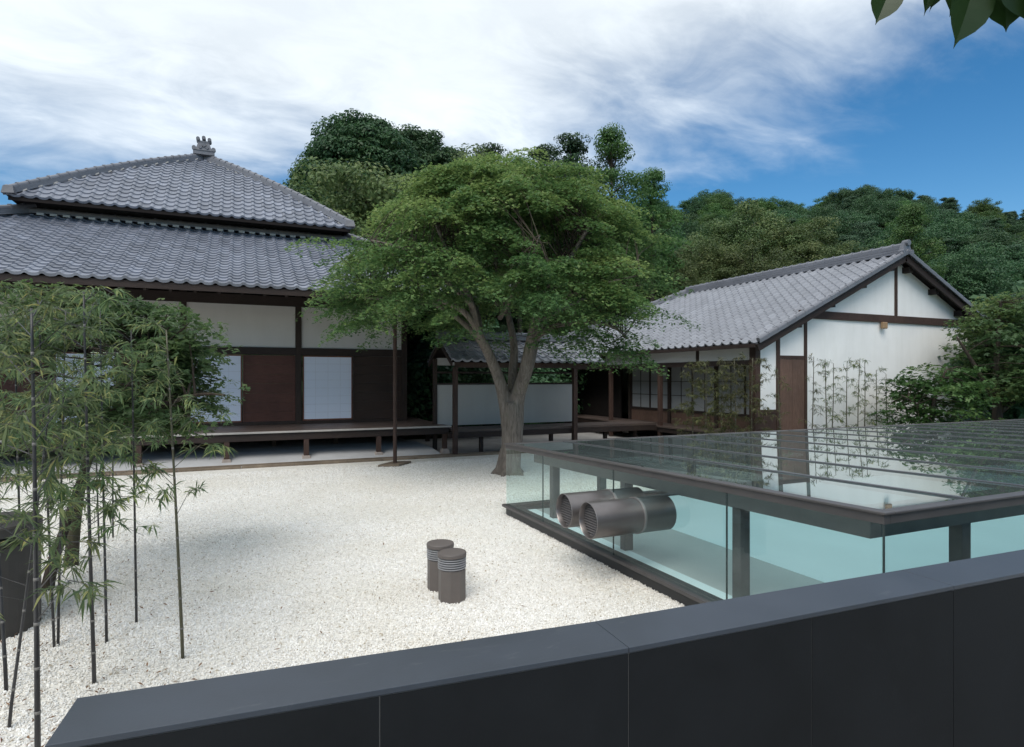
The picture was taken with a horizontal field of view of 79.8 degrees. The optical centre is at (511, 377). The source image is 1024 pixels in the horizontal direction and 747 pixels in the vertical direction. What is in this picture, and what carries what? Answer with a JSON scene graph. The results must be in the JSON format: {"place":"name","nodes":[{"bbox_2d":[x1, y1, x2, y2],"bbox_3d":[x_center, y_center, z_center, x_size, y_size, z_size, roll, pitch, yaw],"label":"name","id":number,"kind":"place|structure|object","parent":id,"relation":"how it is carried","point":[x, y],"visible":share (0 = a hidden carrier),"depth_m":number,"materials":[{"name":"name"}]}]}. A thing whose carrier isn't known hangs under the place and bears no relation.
{"place":"outdoors","nodes":[
{"label":"outdoors","id":0,"kind":"place"},
{"bbox_2d":[10,431,646,478],"bbox_3d":[-7.236,1.896,14.567,26.600,0.001,4.500,0,0,-24],"label":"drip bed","id":1,"kind":"object","parent":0,"point":[471,444],"depth_m":18.87,"materials":[{"name":"grey gravel"}]},
{"bbox_2d":[0,136,518,476],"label":"temple house","id":2,"kind":"structure","parent":1,"relation":"on","point":[203,231],"depth_m":15.64,"materials":[{"name":"grey tile"}]},
{"bbox_2d":[0,354,43,427],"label":"sliding door","id":3,"kind":"structure","parent":2,"relation":"in","point":[20,389],"depth_m":13.68,"materials":[{"name":"white paper"}]},
{"bbox_2d":[243,355,294,421],"bbox_3d":[-6.269,0.266,15.814,1.260,1.712,0.065,0,0,-24],"label":"sliding door","id":4,"kind":"structure","parent":2,"relation":"in","point":[272,368],"depth_m":15.80,"materials":[{"name":"brown wood"}]},
{"bbox_2d":[353,356,400,418],"bbox_3d":[-3.724,0.266,16.945,1.330,1.712,0.065,0,0,-24],"label":"sliding door","id":5,"kind":"structure","parent":2,"relation":"in","point":[372,385],"depth_m":16.90,"materials":[{"name":"brown wood"}]},
{"bbox_2d":[0,451,524,481],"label":"kerb","id":6,"kind":"structure","parent":1,"relation":"on","point":[305,463],"depth_m":13.29,"materials":[{"name":"grey stone"}]},
{"bbox_2d":[427,330,656,453],"bbox_3d":[0.991,0.336,16.799,6.350,3.128,2.089,0,0,-24],"label":"roofed passage","id":7,"kind":"object","parent":1,"relation":"on","point":[455,403],"visible":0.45,"depth_m":16.24,"materials":[{"name":"white paint"}]},
{"bbox_2d":[0,453,682,746],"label":"gravel court","id":8,"kind":"object","parent":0,"point":[312,589],"depth_m":6.37,"materials":[{"name":"white gravel"}]},
{"bbox_2d":[0,512,42,639],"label":"dark drum","id":9,"kind":"object","parent":8,"relation":"on","point":[14,566],"visible":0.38,"depth_m":4.52,"materials":[{"name":"black metal"}]},
{"bbox_2d":[0,522,530,746],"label":"fallen leaves","id":10,"kind":"object","parent":8,"relation":"on","point":[28,736],"visible":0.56,"depth_m":4.12,"materials":[{"name":"brown plant"}]},
{"bbox_2d":[0,457,683,746],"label":"gravel stones","id":11,"kind":"object","parent":8,"relation":"on","point":[374,608],"visible":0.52,"depth_m":5.51,"materials":[{"name":"white gravel"}]},
{"bbox_2d":[378,311,411,466],"bbox_3d":[-2.555,-0.030,13.366,0.414,3.860,0.776,0,0,17],"label":"eave prop","id":12,"kind":"object","parent":8,"relation":"on","point":[394,463],"visible":0.91,"depth_m":13.33,"materials":[{"name":"brown wood"}]},
{"bbox_2d":[427,539,453,591],"bbox_3d":[-0.649,1.709,5.537,0.248,0.442,0.248,0,0,-24],"label":"bollard light","id":13,"kind":"object","parent":8,"relation":"on","point":[435,546],"visible":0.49,"depth_m":5.45,"materials":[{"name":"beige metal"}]},
{"bbox_2d":[437,548,465,603],"bbox_3d":[-0.515,1.709,5.250,0.248,0.442,0.248,0,0,-24],"label":"bollard light","id":14,"kind":"object","parent":8,"relation":"on","point":[451,575],"visible":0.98,"depth_m":5.16,"materials":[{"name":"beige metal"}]},
{"bbox_2d":[284,146,700,476],"bbox_3d":[-0.125,-1.232,12.025,7.540,6.549,6.869,0,0,0],"label":"maple tree","id":15,"kind":"object","parent":8,"relation":"on","point":[498,198],"visible":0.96,"depth_m":10.61,"materials":[{"name":"green plant"}]},
{"bbox_2d":[45,549,1023,746],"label":"slate parapet","id":16,"kind":"structure","parent":8,"relation":"on","point":[928,656],"depth_m":2.28,"materials":[{"name":"grey stone"}]},
{"bbox_2d":[502,419,1023,605],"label":"glass pavilion","id":17,"kind":"structure","parent":8,"relation":"on","point":[758,512],"depth_m":6.10,"materials":[{"name":"clear glass"}]},
{"bbox_2d":[556,487,644,527],"bbox_3d":[0.897,1.288,6.118,0.865,0.342,0.342,0,0,-24],"label":"ventilation duct","id":18,"kind":"object","parent":17,"relation":"attached to","point":[568,505],"visible":0.62,"depth_m":6.01,"materials":[{"name":"silver metal"}]},
{"bbox_2d":[579,495,676,538],"bbox_3d":[1.080,1.288,5.707,0.865,0.342,0.342,0,0,-24],"label":"ventilation duct","id":19,"kind":"object","parent":17,"relation":"attached to","point":[617,517],"visible":1,"depth_m":5.59,"materials":[{"name":"silver metal"}]},
{"bbox_2d":[187,318,627,431],"bbox_3d":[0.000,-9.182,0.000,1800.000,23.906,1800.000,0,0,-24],"label":"ground","id":20,"kind":"structure","parent":0,"point":[503,328],"depth_m":39.50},
{"bbox_2d":[283,108,427,222],"bbox_3d":[-9.488,-8.063,40.141,10.675,17.914,10.937,0,0,-24],"label":"camphor tree","id":21,"kind":"object","parent":20,"relation":"on","point":[362,139],"visible":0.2,"depth_m":36.76,"materials":[{"name":"green plant"}]},
{"bbox_2d":[282,156,478,250],"bbox_3d":[-6.416,-4.601,33.013,11.870,14.227,11.452,0,0,0],"label":"oak tree","id":22,"kind":"object","parent":20,"relation":"on","point":[350,207],"visible":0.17,"depth_m":29.55,"materials":[{"name":"green plant"}]},
{"bbox_2d":[375,123,463,175],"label":"camphor tree","id":23,"kind":"object","parent":20,"relation":"on","point":[428,147],"visible":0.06,"depth_m":41.57,"materials":[{"name":"green plant"}]},
{"bbox_2d":[357,143,550,326],"bbox_3d":[-3.445,-5.321,34.748,11.530,14.324,11.951,0,0,-24],"label":"oak tree","id":24,"kind":"object","parent":20,"relation":"on","point":[461,153],"depth_m":31.89,"materials":[{"name":"green plant"}]},
{"bbox_2d":[463,142,511,324],"bbox_3d":[-1.554,-6.336,36.261,5.391,14.538,5.214,0,0,-3],"label":"pine tree","id":25,"kind":"object","parent":20,"relation":"on","point":[492,147],"visible":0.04,"depth_m":35.37,"materials":[{"name":"green plant"}]},
{"bbox_2d":[528,143,565,327],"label":"pine tree","id":26,"kind":"object","parent":20,"relation":"on","point":[553,152],"visible":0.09,"depth_m":37.50,"materials":[{"name":"green plant"}]},
{"bbox_2d":[545,132,609,331],"bbox_3d":[3.745,-6.808,36.175,5.298,14.773,5.478,0,0,-24],"label":"pine tree","id":27,"kind":"object","parent":20,"relation":"on","point":[572,146],"visible":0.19,"depth_m":35.59,"materials":[{"name":"green plant"}]},
{"bbox_2d":[582,122,651,313],"bbox_3d":[5.712,-7.175,36.270,5.019,15.350,4.920,0,0,13],"label":"zelkova tree","id":28,"kind":"object","parent":20,"relation":"on","point":[610,151],"visible":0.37,"depth_m":35.62,"materials":[{"name":"green plant"}]},
{"bbox_2d":[623,167,686,301],"bbox_3d":[8.596,-6.817,37.758,4.016,12.528,4.096,0,0,-23],"label":"zelkova tree","id":29,"kind":"object","parent":20,"relation":"on","point":[654,187],"visible":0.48,"depth_m":37.42,"materials":[{"name":"green plant"}]},
{"bbox_2d":[625,251,711,302],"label":"laurel tree","id":30,"kind":"object","parent":20,"relation":"on","point":[688,271],"visible":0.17,"depth_m":38.52,"materials":[{"name":"green plant"}]},
{"bbox_2d":[677,193,719,217],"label":"hillside broadleaf","id":31,"kind":"object","parent":20,"relation":"on","point":[688,206],"visible":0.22,"depth_m":82.69,"materials":[{"name":"green plant"}]},
{"bbox_2d":[663,234,744,292],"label":"laurel tree","id":32,"kind":"object","parent":20,"relation":"on","point":[700,259],"visible":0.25,"depth_m":41.04,"materials":[{"name":"green plant"}]},
{"bbox_2d":[697,203,729,219],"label":"hillside green tree","id":33,"kind":"object","parent":20,"relation":"on","point":[716,210],"visible":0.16,"depth_m":76.27,"materials":[{"name":"green plant"}]},
{"bbox_2d":[696,193,736,215],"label":"hillside green tree","id":34,"kind":"object","parent":20,"relation":"on","point":[727,204],"visible":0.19,"depth_m":79.40,"materials":[{"name":"green plant"}]},
{"bbox_2d":[697,237,807,283],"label":"laurel tree","id":35,"kind":"object","parent":20,"relation":"on","point":[748,265],"visible":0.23,"depth_m":39.56,"materials":[{"name":"green plant"}]},
{"bbox_2d":[686,199,819,266],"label":"laurel tree","id":36,"kind":"object","parent":20,"relation":"on","point":[730,232],"visible":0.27,"depth_m":44.89,"materials":[{"name":"green plant"}]},
{"bbox_2d":[753,196,783,212],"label":"hillside green tree","id":37,"kind":"object","parent":20,"relation":"on","point":[767,205],"visible":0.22,"depth_m":84.52,"materials":[{"name":"green plant"}]},
{"bbox_2d":[762,203,808,221],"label":"hillside broadleaf","id":38,"kind":"object","parent":20,"relation":"on","point":[797,210],"visible":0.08,"depth_m":74.62,"materials":[{"name":"green plant"}]},
{"bbox_2d":[730,215,853,267],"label":"laurel tree","id":39,"kind":"object","parent":20,"relation":"on","point":[825,237],"visible":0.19,"depth_m":44.14,"materials":[{"name":"green plant"}]},
{"bbox_2d":[784,240,869,263],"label":"laurel tree","id":40,"kind":"object","parent":20,"relation":"on","point":[820,254],"visible":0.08,"depth_m":41.86,"materials":[{"name":"green plant"}]},
{"bbox_2d":[808,204,867,222],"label":"hillside broadleaf","id":41,"kind":"object","parent":20,"relation":"on","point":[826,210],"visible":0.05,"depth_m":62.70,"materials":[{"name":"green plant"}]},
{"bbox_2d":[816,217,860,249],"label":"hillside broadleaf","id":42,"kind":"object","parent":20,"relation":"on","point":[843,229],"visible":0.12,"depth_m":56.99,"materials":[{"name":"green plant"}]},
{"bbox_2d":[820,187,863,209],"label":"hillside broadleaf","id":43,"kind":"object","parent":20,"relation":"on","point":[845,192],"visible":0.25,"depth_m":84.47,"materials":[{"name":"green plant"}]},
{"bbox_2d":[839,196,859,214],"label":"hillside pine","id":44,"kind":"object","parent":20,"relation":"on","point":[846,202],"visible":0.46,"depth_m":78.04,"materials":[{"name":"green plant"}]},
{"bbox_2d":[828,209,882,236],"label":"hillside broadleaf","id":45,"kind":"object","parent":20,"relation":"on","point":[844,216],"visible":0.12,"depth_m":58.45,"materials":[{"name":"green plant"}]},
{"bbox_2d":[848,220,883,248],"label":"hillside pine","id":46,"kind":"object","parent":20,"relation":"on","point":[859,228],"visible":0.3,"depth_m":49.59,"materials":[{"name":"green plant"}]},
{"bbox_2d":[845,235,886,253],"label":"hillside broadleaf","id":47,"kind":"object","parent":20,"relation":"on","point":[871,242],"visible":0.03,"depth_m":44.95,"materials":[{"name":"green plant"}]},
{"bbox_2d":[845,194,903,231],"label":"hillside broadleaf","id":48,"kind":"object","parent":20,"relation":"on","point":[880,211],"visible":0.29,"depth_m":70.46,"materials":[{"name":"green plant"}]},
{"bbox_2d":[853,185,897,203],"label":"hillside broadleaf","id":49,"kind":"object","parent":20,"relation":"on","point":[878,195],"visible":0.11,"depth_m":82.75,"materials":[{"name":"green plant"}]},
{"bbox_2d":[881,187,918,201],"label":"hillside broadleaf","id":50,"kind":"object","parent":20,"relation":"on","point":[909,195],"visible":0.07,"depth_m":87.32,"materials":[{"name":"green plant"}]},
{"bbox_2d":[876,222,940,261],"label":"hillside broadleaf","id":51,"kind":"object","parent":20,"relation":"on","point":[891,233],"visible":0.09,"depth_m":53.87,"materials":[{"name":"green plant"}]},
{"bbox_2d":[876,203,949,276],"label":"zelkova tree","id":52,"kind":"object","parent":20,"relation":"on","point":[909,216],"visible":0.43,"depth_m":33.54,"materials":[{"name":"green plant"}]},
{"bbox_2d":[922,209,958,224],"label":"hillside broadleaf","id":53,"kind":"object","parent":20,"relation":"on","point":[941,216],"visible":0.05,"depth_m":70.52,"materials":[{"name":"green plant"}]},
{"bbox_2d":[924,238,958,258],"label":"hillside pine","id":54,"kind":"object","parent":20,"relation":"on","point":[949,247],"visible":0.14,"depth_m":49.09,"materials":[{"name":"green plant"}]},
{"bbox_2d":[916,217,976,256],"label":"hillside broadleaf","id":55,"kind":"object","parent":20,"relation":"on","point":[952,231],"visible":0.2,"depth_m":53.94,"materials":[{"name":"green plant"}]},
{"bbox_2d":[941,198,961,213],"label":"hillside pine","id":56,"kind":"object","parent":20,"relation":"on","point":[949,203],"visible":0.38,"depth_m":82.73,"materials":[{"name":"green plant"}]},
{"bbox_2d":[931,210,994,239],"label":"hillside broadleaf","id":57,"kind":"object","parent":20,"relation":"on","point":[977,230],"visible":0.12,"depth_m":58.68,"materials":[{"name":"green plant"}]},
{"bbox_2d":[928,243,1023,307],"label":"hillside broadleaf","id":58,"kind":"object","parent":20,"relation":"on","point":[971,280],"visible":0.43,"depth_m":38.12,"materials":[{"name":"green plant"}]},
{"bbox_2d":[938,240,1023,271],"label":"hillside broadleaf","id":59,"kind":"object","parent":20,"relation":"on","point":[1001,257],"visible":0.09,"depth_m":44.88,"materials":[{"name":"green plant"}]},
{"bbox_2d":[963,198,1001,216],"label":"hillside green tree","id":60,"kind":"object","parent":20,"relation":"on","point":[980,207],"visible":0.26,"depth_m":87.06,"materials":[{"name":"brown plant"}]},
{"bbox_2d":[950,227,1023,253],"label":"hillside broadleaf","id":61,"kind":"object","parent":20,"relation":"on","point":[1001,238],"visible":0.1,"depth_m":51.21,"materials":[{"name":"green plant"}]},
{"bbox_2d":[982,217,1005,241],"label":"hillside pine","id":62,"kind":"object","parent":20,"relation":"on","point":[989,223],"visible":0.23,"depth_m":66.12,"materials":[{"name":"green plant"}]},
{"bbox_2d":[976,258,1023,292],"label":"hillside broadleaf","id":63,"kind":"object","parent":20,"relation":"on","point":[1014,270],"visible":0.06,"depth_m":41.61,"materials":[{"name":"green plant"}]},
{"bbox_2d":[996,244,1023,264],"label":"hillside pine","id":64,"kind":"object","parent":20,"relation":"on","point":[1013,246],"visible":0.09,"depth_m":45.24,"materials":[{"name":"green plant"}]},
{"bbox_2d":[405,434,447,439],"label":"garden soil","id":65,"kind":"structure","parent":0,"point":[409,437],"depth_m":19.85,"materials":[{"name":"brown soil"}]},
{"bbox_2d":[0,280,63,474],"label":"bamboo","id":66,"kind":"object","parent":65,"relation":"on","point":[18,319],"visible":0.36,"depth_m":4.52,"materials":[{"name":"green plant"}]},
{"bbox_2d":[0,336,72,690],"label":"bamboo","id":67,"kind":"object","parent":65,"relation":"on","point":[2,621],"visible":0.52,"depth_m":3.79,"materials":[{"name":"green plant"}]},
{"bbox_2d":[0,280,73,509],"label":"bamboo","id":68,"kind":"object","parent":65,"relation":"on","point":[17,456],"visible":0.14,"depth_m":5.23,"materials":[{"name":"green plant"}]},
{"bbox_2d":[0,282,121,647],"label":"bamboo","id":69,"kind":"object","parent":65,"relation":"on","point":[26,311],"visible":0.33,"depth_m":4.20,"materials":[{"name":"green plant"}]},
{"bbox_2d":[0,365,137,727],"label":"bamboo","id":70,"kind":"object","parent":65,"relation":"on","point":[54,482],"visible":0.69,"depth_m":3.34,"materials":[{"name":"green plant"}]},
{"bbox_2d":[0,287,139,746],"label":"bamboo","id":71,"kind":"object","parent":65,"relation":"on","point":[37,540],"visible":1,"depth_m":2.72,"materials":[{"name":"green plant"}]},
{"bbox_2d":[0,294,144,644],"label":"bamboo","id":72,"kind":"object","parent":65,"relation":"on","point":[100,428],"visible":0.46,"depth_m":4.30,"materials":[{"name":"green plant"}]},
{"bbox_2d":[0,285,172,683],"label":"bamboo","id":73,"kind":"object","parent":65,"relation":"on","point":[102,305],"visible":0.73,"depth_m":3.73,"materials":[{"name":"green plant"}]},
{"bbox_2d":[27,285,157,642],"bbox_3d":[-3.001,0.622,4.480,0.898,2.658,0.772,0,0,21],"label":"bamboo","id":74,"kind":"object","parent":65,"relation":"on","point":[118,375],"visible":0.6,"depth_m":4.46,"materials":[{"name":"green plant"}]},
{"bbox_2d":[83,304,162,537],"bbox_3d":[-4.691,0.496,7.337,0.884,2.907,0.926,0,0,-24],"label":"bamboo","id":75,"kind":"object","parent":65,"relation":"on","point":[115,443],"visible":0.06,"depth_m":7.27,"materials":[{"name":"green plant"}]},
{"bbox_2d":[0,278,250,590],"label":"maple shrub","id":76,"kind":"object","parent":65,"relation":"on","point":[190,352],"visible":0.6,"depth_m":5.57,"materials":[{"name":"green plant"}]},
{"bbox_2d":[70,316,184,622],"bbox_3d":[-2.926,0.731,4.690,0.684,2.438,0.686,0,0,-3],"label":"bamboo","id":77,"kind":"object","parent":65,"relation":"on","point":[134,457],"visible":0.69,"depth_m":4.71,"materials":[{"name":"green plant"}]},
{"bbox_2d":[112,317,238,658],"bbox_3d":[-2.273,0.765,4.239,0.807,2.371,0.722,0,0,45],"label":"bamboo","id":78,"kind":"object","parent":65,"relation":"on","point":[164,374],"visible":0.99,"depth_m":4.17,"materials":[{"name":"green plant"}]},
{"bbox_2d":[407,347,461,437],"bbox_3d":[-2.710,0.946,19.926,3.048,3.915,2.971,0,0,-24],"label":"evergreen shrub","id":79,"kind":"object","parent":65,"relation":"on","point":[419,364],"visible":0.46,"depth_m":19.26,"materials":[{"name":"green plant"}]},
{"bbox_2d":[407,319,468,414],"bbox_3d":[-2.804,0.469,22.206,4.457,5.872,4.571,0,0,-6],"label":"evergreen shrub","id":80,"kind":"object","parent":65,"relation":"on","point":[417,343],"visible":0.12,"depth_m":21.50,"materials":[{"name":"green plant"}]},
{"bbox_2d":[440,367,507,426],"bbox_3d":[-1.074,0.994,19.938,2.823,3.719,2.895,0,0,3],"label":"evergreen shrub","id":81,"kind":"object","parent":65,"relation":"on","point":[482,378],"visible":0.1,"depth_m":19.36,"materials":[{"name":"green plant"}]},
{"bbox_2d":[495,368,560,424],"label":"evergreen shrub","id":82,"kind":"object","parent":65,"relation":"on","point":[539,378],"visible":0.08,"depth_m":20.57,"materials":[{"name":"green plant"}]},
{"bbox_2d":[543,368,590,423],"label":"evergreen shrub","id":83,"kind":"object","parent":65,"relation":"on","point":[564,378],"visible":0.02,"depth_m":22.40,"materials":[{"name":"green plant"}]},
{"bbox_2d":[666,362,707,434],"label":"bamboo","id":84,"kind":"object","parent":65,"relation":"on","point":[689,394],"visible":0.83,"depth_m":14.97,"materials":[{"name":"green plant"}]},
{"bbox_2d":[688,360,724,433],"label":"bamboo","id":85,"kind":"object","parent":65,"relation":"on","point":[709,370],"visible":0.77,"depth_m":14.74,"materials":[{"name":"green plant"}]},
{"bbox_2d":[703,364,744,432],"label":"bamboo","id":86,"kind":"object","parent":65,"relation":"on","point":[721,429],"visible":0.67,"depth_m":14.22,"materials":[{"name":"green plant"}]},
{"bbox_2d":[716,356,748,431],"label":"bamboo","id":87,"kind":"object","parent":65,"relation":"on","point":[735,414],"visible":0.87,"depth_m":13.79,"materials":[{"name":"green plant"}]},
{"bbox_2d":[726,351,773,431],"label":"bamboo","id":88,"kind":"object","parent":65,"relation":"on","point":[757,361],"visible":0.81,"depth_m":13.66,"materials":[{"name":"green plant"}]},
{"bbox_2d":[559,239,991,435],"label":"white storehouse","id":89,"kind":"structure","parent":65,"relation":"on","point":[892,308],"depth_m":16.41,"materials":[{"name":"white paint"}]},
{"bbox_2d":[780,359,803,429],"bbox_3d":[6.757,0.671,14.773,0.810,2.258,0.021,0,0,-24],"label":"plank door","id":90,"kind":"structure","parent":89,"relation":"in","point":[792,369],"depth_m":14.77,"materials":[{"name":"brown wood"}]},
{"bbox_2d":[766,366,791,429],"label":"bamboo","id":91,"kind":"object","parent":65,"relation":"on","point":[778,403],"visible":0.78,"depth_m":14.04,"materials":[{"name":"green plant"}]},
{"bbox_2d":[795,353,827,428],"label":"bamboo","id":92,"kind":"object","parent":65,"relation":"on","point":[813,405],"visible":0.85,"depth_m":14.25,"materials":[{"name":"green plant"}]},
{"bbox_2d":[814,359,841,427],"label":"bamboo","id":93,"kind":"object","parent":65,"relation":"on","point":[825,399],"visible":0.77,"depth_m":14.37,"materials":[{"name":"green plant"}]},
{"bbox_2d":[823,359,846,427],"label":"bamboo","id":94,"kind":"object","parent":65,"relation":"on","point":[833,370],"visible":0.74,"depth_m":14.57,"materials":[{"name":"green plant"}]},
{"bbox_2d":[834,358,858,427],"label":"bamboo","id":95,"kind":"object","parent":65,"relation":"on","point":[846,380],"visible":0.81,"depth_m":14.82,"materials":[{"name":"green plant"}]},
{"bbox_2d":[844,360,871,426],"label":"bamboo","id":96,"kind":"object","parent":65,"relation":"on","point":[858,396],"visible":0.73,"depth_m":14.78,"materials":[{"name":"green plant"}]},
{"bbox_2d":[850,358,879,425],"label":"bamboo","id":97,"kind":"object","parent":65,"relation":"on","point":[867,413],"visible":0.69,"depth_m":14.90,"materials":[{"name":"green plant"}]},
{"bbox_2d":[861,365,888,425],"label":"bamboo","id":98,"kind":"object","parent":65,"relation":"on","point":[876,398],"visible":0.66,"depth_m":14.99,"materials":[{"name":"green plant"}]},
{"bbox_2d":[869,362,1009,425],"bbox_3d":[10.381,0.785,14.561,2.949,2.332,2.766,0,0,-39],"label":"maple shrub","id":99,"kind":"object","parent":65,"relation":"on","point":[945,385],"visible":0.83,"depth_m":14.43,"materials":[{"name":"green plant"}]},
{"bbox_2d":[938,288,1023,419],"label":"garden maple","id":100,"kind":"object","parent":65,"relation":"on","point":[1007,375],"visible":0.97,"depth_m":15.38,"materials":[{"name":"green plant"}]},
{"bbox_2d":[940,313,1023,421],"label":"evergreen shrub","id":101,"kind":"object","parent":65,"relation":"on","point":[1020,408],"visible":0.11,"depth_m":16.76,"materials":[{"name":"green plant"}]},
{"bbox_2d":[969,278,1023,414],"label":"evergreen shrub","id":102,"kind":"object","parent":65,"relation":"on","point":[1017,286],"visible":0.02,"depth_m":18.34,"materials":[{"name":"green plant"}]},
{"bbox_2d":[0,0,1023,354],"label":"sky","id":103,"kind":"structure","parent":0,"point":[797,101],"materials":[{"name":"blue"}]},
{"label":"terrace","id":104,"kind":"structure","parent":0,"visible":0},
{"bbox_2d":[871,0,1023,48],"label":"overhanging tree","id":105,"kind":"object","parent":104,"relation":"on","point":[969,17],"visible":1,"depth_m":2.00,"materials":[{"name":"green plant"}]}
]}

